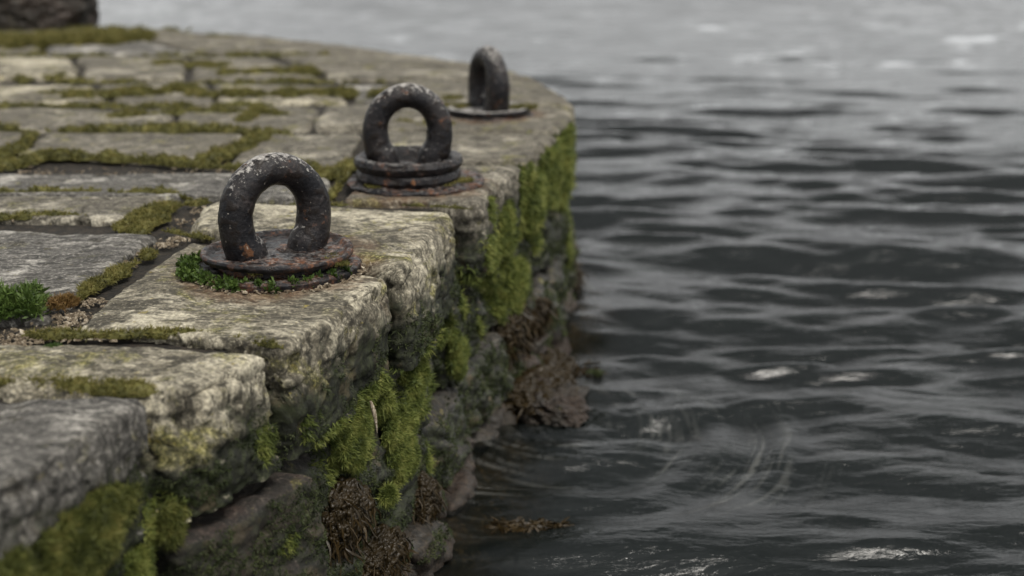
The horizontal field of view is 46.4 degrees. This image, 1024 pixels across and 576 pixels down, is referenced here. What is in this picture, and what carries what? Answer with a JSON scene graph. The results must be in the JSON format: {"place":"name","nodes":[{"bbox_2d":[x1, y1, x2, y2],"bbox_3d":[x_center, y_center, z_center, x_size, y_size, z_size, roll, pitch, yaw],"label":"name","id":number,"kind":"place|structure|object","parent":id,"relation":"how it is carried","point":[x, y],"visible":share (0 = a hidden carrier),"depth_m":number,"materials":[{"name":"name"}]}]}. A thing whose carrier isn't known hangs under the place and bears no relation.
{"place":"outdoors","nodes":[
{"label":"outdoors","id":0,"kind":"place"},
{"bbox_2d":[0,29,580,575],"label":"stone quay","id":1,"kind":"structure","parent":0,"point":[60,449],"depth_m":2.33,"materials":[{"name":"grey stone"}]},
{"bbox_2d":[0,277,50,321],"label":"leafy weed","id":2,"kind":"object","parent":1,"relation":"on","point":[26,298],"visible":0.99,"depth_m":1.97,"materials":[{"name":"green plant"}]},
{"bbox_2d":[0,0,99,30],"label":"boulder","id":3,"kind":"object","parent":1,"relation":"on","point":[30,15],"visible":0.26,"depth_m":7.19,"materials":[{"name":"stone"}]},
{"bbox_2d":[43,342,61,347],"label":"moss clump","id":4,"kind":"object","parent":1,"relation":"on","point":[51,344],"visible":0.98,"depth_m":1.82,"materials":[{"name":"green plant"}]},
{"bbox_2d":[46,291,80,311],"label":"moss clump","id":5,"kind":"object","parent":1,"relation":"on","point":[69,300],"visible":1,"depth_m":2.01,"materials":[{"name":"brown plant"}]},
{"bbox_2d":[0,477,143,575],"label":"moss cushion","id":6,"kind":"object","parent":1,"relation":"attached to","point":[87,538],"visible":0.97,"depth_m":1.49,"materials":[{"name":"green plant"}]},
{"bbox_2d":[121,543,156,575],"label":"moss cushion","id":7,"kind":"object","parent":1,"relation":"attached to","point":[139,560],"visible":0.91,"depth_m":1.63,"materials":[{"name":"green plant"}]},
{"bbox_2d":[151,495,191,552],"bbox_3d":[-0.480,0.336,1.684,0.048,0.093,0.076,7,18,21],"label":"moss cushion","id":8,"kind":"object","parent":1,"relation":"attached to","point":[171,520],"visible":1,"depth_m":1.67,"materials":[{"name":"green plant"}]},
{"bbox_2d":[0,165,371,345],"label":"gravel litter","id":9,"kind":"object","parent":1,"relation":"on","point":[73,317],"visible":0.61,"depth_m":2.08,"materials":[{"name":"gravel"}]},
{"bbox_2d":[0,22,472,398],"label":"moss","id":10,"kind":"object","parent":1,"relation":"on","point":[145,219],"visible":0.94,"depth_m":3.73,"materials":[{"name":"green plant"}]},
{"bbox_2d":[175,250,351,293],"bbox_3d":[-0.484,-0.027,2.178,0.342,0.048,0.193,8,19,25],"label":"leafy weed","id":11,"kind":"object","parent":1,"relation":"on","point":[188,266],"visible":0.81,"depth_m":2.14,"materials":[{"name":"green plant"}]},
{"bbox_2d":[198,152,361,292],"bbox_3d":[-0.438,-0.134,2.211,0.305,0.234,0.308,-12,21,-35],"label":"mooring ring","id":12,"kind":"object","parent":1,"relation":"on","point":[241,249],"visible":0.95,"depth_m":2.16,"materials":[{"name":"black metal"}]},
{"bbox_2d":[0,131,580,575],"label":"dark wall moss","id":13,"kind":"object","parent":1,"relation":"attached to","point":[422,445],"depth_m":2.28,"materials":[{"name":"green plant"}]},
{"bbox_2d":[321,475,381,575],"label":"seaweed clump","id":14,"kind":"object","parent":1,"relation":"attached to","point":[347,520],"visible":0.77,"depth_m":2.09,"materials":[{"name":"brown plant"}]},
{"bbox_2d":[328,395,376,475],"bbox_3d":[-0.285,0.259,2.130,0.061,0.189,0.170,7,18,22],"label":"moss cushion","id":15,"kind":"object","parent":1,"relation":"attached to","point":[350,446],"visible":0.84,"depth_m":2.12,"materials":[{"name":"green plant"}]},
{"bbox_2d":[138,121,579,560],"bbox_3d":[-0.125,0.033,2.902,0.225,0.535,2.698,4,17,13],"label":"hanging moss","id":16,"kind":"object","parent":1,"relation":"attached to","point":[551,161],"visible":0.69,"depth_m":2.98,"materials":[{"name":"green plant"}]},
{"bbox_2d":[369,401,377,431],"bbox_3d":[-0.242,0.226,2.091,0.013,0.060,0.008,0,17,0],"label":"wood splinter","id":17,"kind":"object","parent":1,"relation":"on","point":[373,411],"visible":1,"depth_m":2.09,"materials":[{"name":"beige wood"}]},
{"bbox_2d":[375,481,402,511],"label":"moss cushion","id":18,"kind":"object","parent":1,"relation":"attached to","point":[388,496],"visible":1,"depth_m":2.18,"materials":[{"name":"green plant"}]},
{"bbox_2d":[361,523,420,575],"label":"seaweed clump","id":19,"kind":"object","parent":1,"relation":"attached to","point":[389,546],"visible":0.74,"depth_m":2.25,"materials":[{"name":"brown plant"}]},
{"bbox_2d":[247,100,537,277],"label":"rust stains","id":20,"kind":"object","parent":1,"relation":"on","point":[460,105],"visible":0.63,"depth_m":4.01,"materials":[{"name":"brown metal"}]},
{"bbox_2d":[379,388,422,490],"bbox_3d":[-0.222,0.301,2.370,0.077,0.207,0.195,5,18,16],"label":"moss cushion","id":21,"kind":"object","parent":1,"relation":"attached to","point":[399,442],"visible":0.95,"depth_m":2.33,"materials":[{"name":"green plant"}]},
{"bbox_2d":[346,83,484,196],"bbox_3d":[-0.239,-0.372,2.944,0.344,0.265,0.319,-2,17,-8],"label":"mooring ring","id":22,"kind":"object","parent":1,"relation":"on","point":[430,164],"visible":0.99,"depth_m":2.90,"materials":[{"name":"black metal"}]},
{"bbox_2d":[401,360,432,409],"bbox_3d":[-0.201,0.198,2.432,0.069,0.135,0.136,5,18,17],"label":"moss cushion","id":23,"kind":"object","parent":1,"relation":"attached to","point":[419,375],"visible":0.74,"depth_m":2.41,"materials":[{"name":"green plant"}]},
{"bbox_2d":[412,470,448,528],"bbox_3d":[-0.192,0.453,2.512,0.109,0.145,0.141,5,18,17],"label":"seaweed clump","id":24,"kind":"object","parent":1,"relation":"attached to","point":[428,503],"visible":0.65,"depth_m":2.48,"materials":[{"name":"brown plant"}]},
{"bbox_2d":[444,327,472,383],"bbox_3d":[-0.124,0.150,2.775,0.060,0.159,0.140,3,17,10],"label":"moss cushion","id":25,"kind":"object","parent":1,"relation":"attached to","point":[457,354],"visible":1,"depth_m":2.74,"materials":[{"name":"green plant"}]},
{"bbox_2d":[447,45,533,121],"bbox_3d":[-0.076,-0.686,4.027,0.300,0.257,0.302,-7,18,-23],"label":"mooring ring","id":26,"kind":"object","parent":1,"relation":"on","point":[488,90],"visible":0.96,"depth_m":3.95,"materials":[{"name":"black metal"}]},
{"bbox_2d":[488,303,541,372],"bbox_3d":[-0.009,0.140,3.304,0.174,0.202,0.312,3,17,9],"label":"seaweed clump","id":27,"kind":"object","parent":1,"relation":"attached to","point":[514,333],"visible":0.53,"depth_m":3.23,"materials":[{"name":"brown plant"}]},
{"bbox_2d":[502,253,532,315],"bbox_3d":[0.011,-0.006,3.275,0.110,0.206,0.212,9,19,27],"label":"moss cushion","id":28,"kind":"object","parent":1,"relation":"attached to","point":[525,286],"visible":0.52,"depth_m":3.24,"materials":[{"name":"green plant"}]},
{"bbox_2d":[523,166,547,242],"bbox_3d":[0.062,-0.232,3.406,0.086,0.230,0.235,5,18,15],"label":"moss cushion","id":29,"kind":"object","parent":1,"relation":"attached to","point":[534,236],"visible":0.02,"depth_m":3.43,"materials":[{"name":"green plant"}]},
{"bbox_2d":[530,293,558,339],"bbox_3d":[0.049,0.098,3.551,0.173,0.202,0.233,12,21,34],"label":"seaweed clump","id":30,"kind":"object","parent":1,"relation":"attached to","point":[543,309],"visible":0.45,"depth_m":3.50,"materials":[{"name":"brown plant"}]},
{"bbox_2d":[556,141,575,216],"bbox_3d":[0.159,-0.355,3.841,0.105,0.276,0.200,0,17,0],"label":"moss cushion","id":31,"kind":"object","parent":1,"relation":"attached to","point":[568,161],"visible":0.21,"depth_m":3.81,"materials":[{"name":"green plant"}]},
{"bbox_2d":[572,258,593,305],"bbox_3d":[0.175,-0.001,4.402,0.236,0.280,0.368,-7,18,-20],"label":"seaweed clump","id":32,"kind":"object","parent":1,"relation":"attached to","point":[580,294],"visible":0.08,"depth_m":4.29,"materials":[{"name":"plant"}]},
{"bbox_2d":[408,563,417,575],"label":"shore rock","id":33,"kind":"object","parent":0,"point":[414,573],"visible":0.05,"depth_m":2.42,"materials":[{"name":"stone"}]},
{"bbox_2d":[439,258,600,575],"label":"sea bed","id":34,"kind":"object","parent":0,"point":[481,514],"visible":0.02,"depth_m":2.95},
{"bbox_2d":[502,347,581,426],"bbox_3d":[0.069,0.282,3.392,0.277,0.140,0.511,6,18,19],"label":"seaweed clump","id":35,"kind":"object","parent":34,"relation":"on","point":[559,367],"visible":0.56,"depth_m":3.29,"materials":[{"name":"brown plant"}]},
{"bbox_2d":[514,377,590,432],"bbox_3d":[0.089,0.308,3.342,0.262,0.136,0.454,0,17,0],"label":"shore rock","id":36,"kind":"object","parent":34,"relation":"on","point":[565,406],"visible":0.43,"depth_m":3.19,"materials":[{"name":"stone"}]},
{"bbox_2d":[96,0,1023,575],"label":"water","id":37,"kind":"structure","parent":0,"point":[798,228],"depth_m":4.61,"materials":[{"name":"grey liquid"}]},
{"bbox_2d":[482,516,573,533],"bbox_3d":[0.039,0.524,2.631,0.209,0.014,0.091,0,17,0],"label":"seaweed clump","id":38,"kind":"object","parent":37,"relation":"on","point":[517,525],"visible":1,"depth_m":2.63,"materials":[{"name":"brown plant"}]},
{"bbox_2d":[576,359,607,377],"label":"seaweed clump","id":39,"kind":"object","parent":37,"relation":"on","point":[583,371],"visible":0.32,"depth_m":3.54,"materials":[{"name":"plant"}]},
{"bbox_2d":[586,367,605,376],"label":"seaweed clump","id":40,"kind":"object","parent":37,"relation":"on","point":[599,371],"visible":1,"depth_m":3.51,"materials":[{"name":"plant"}]}
]}

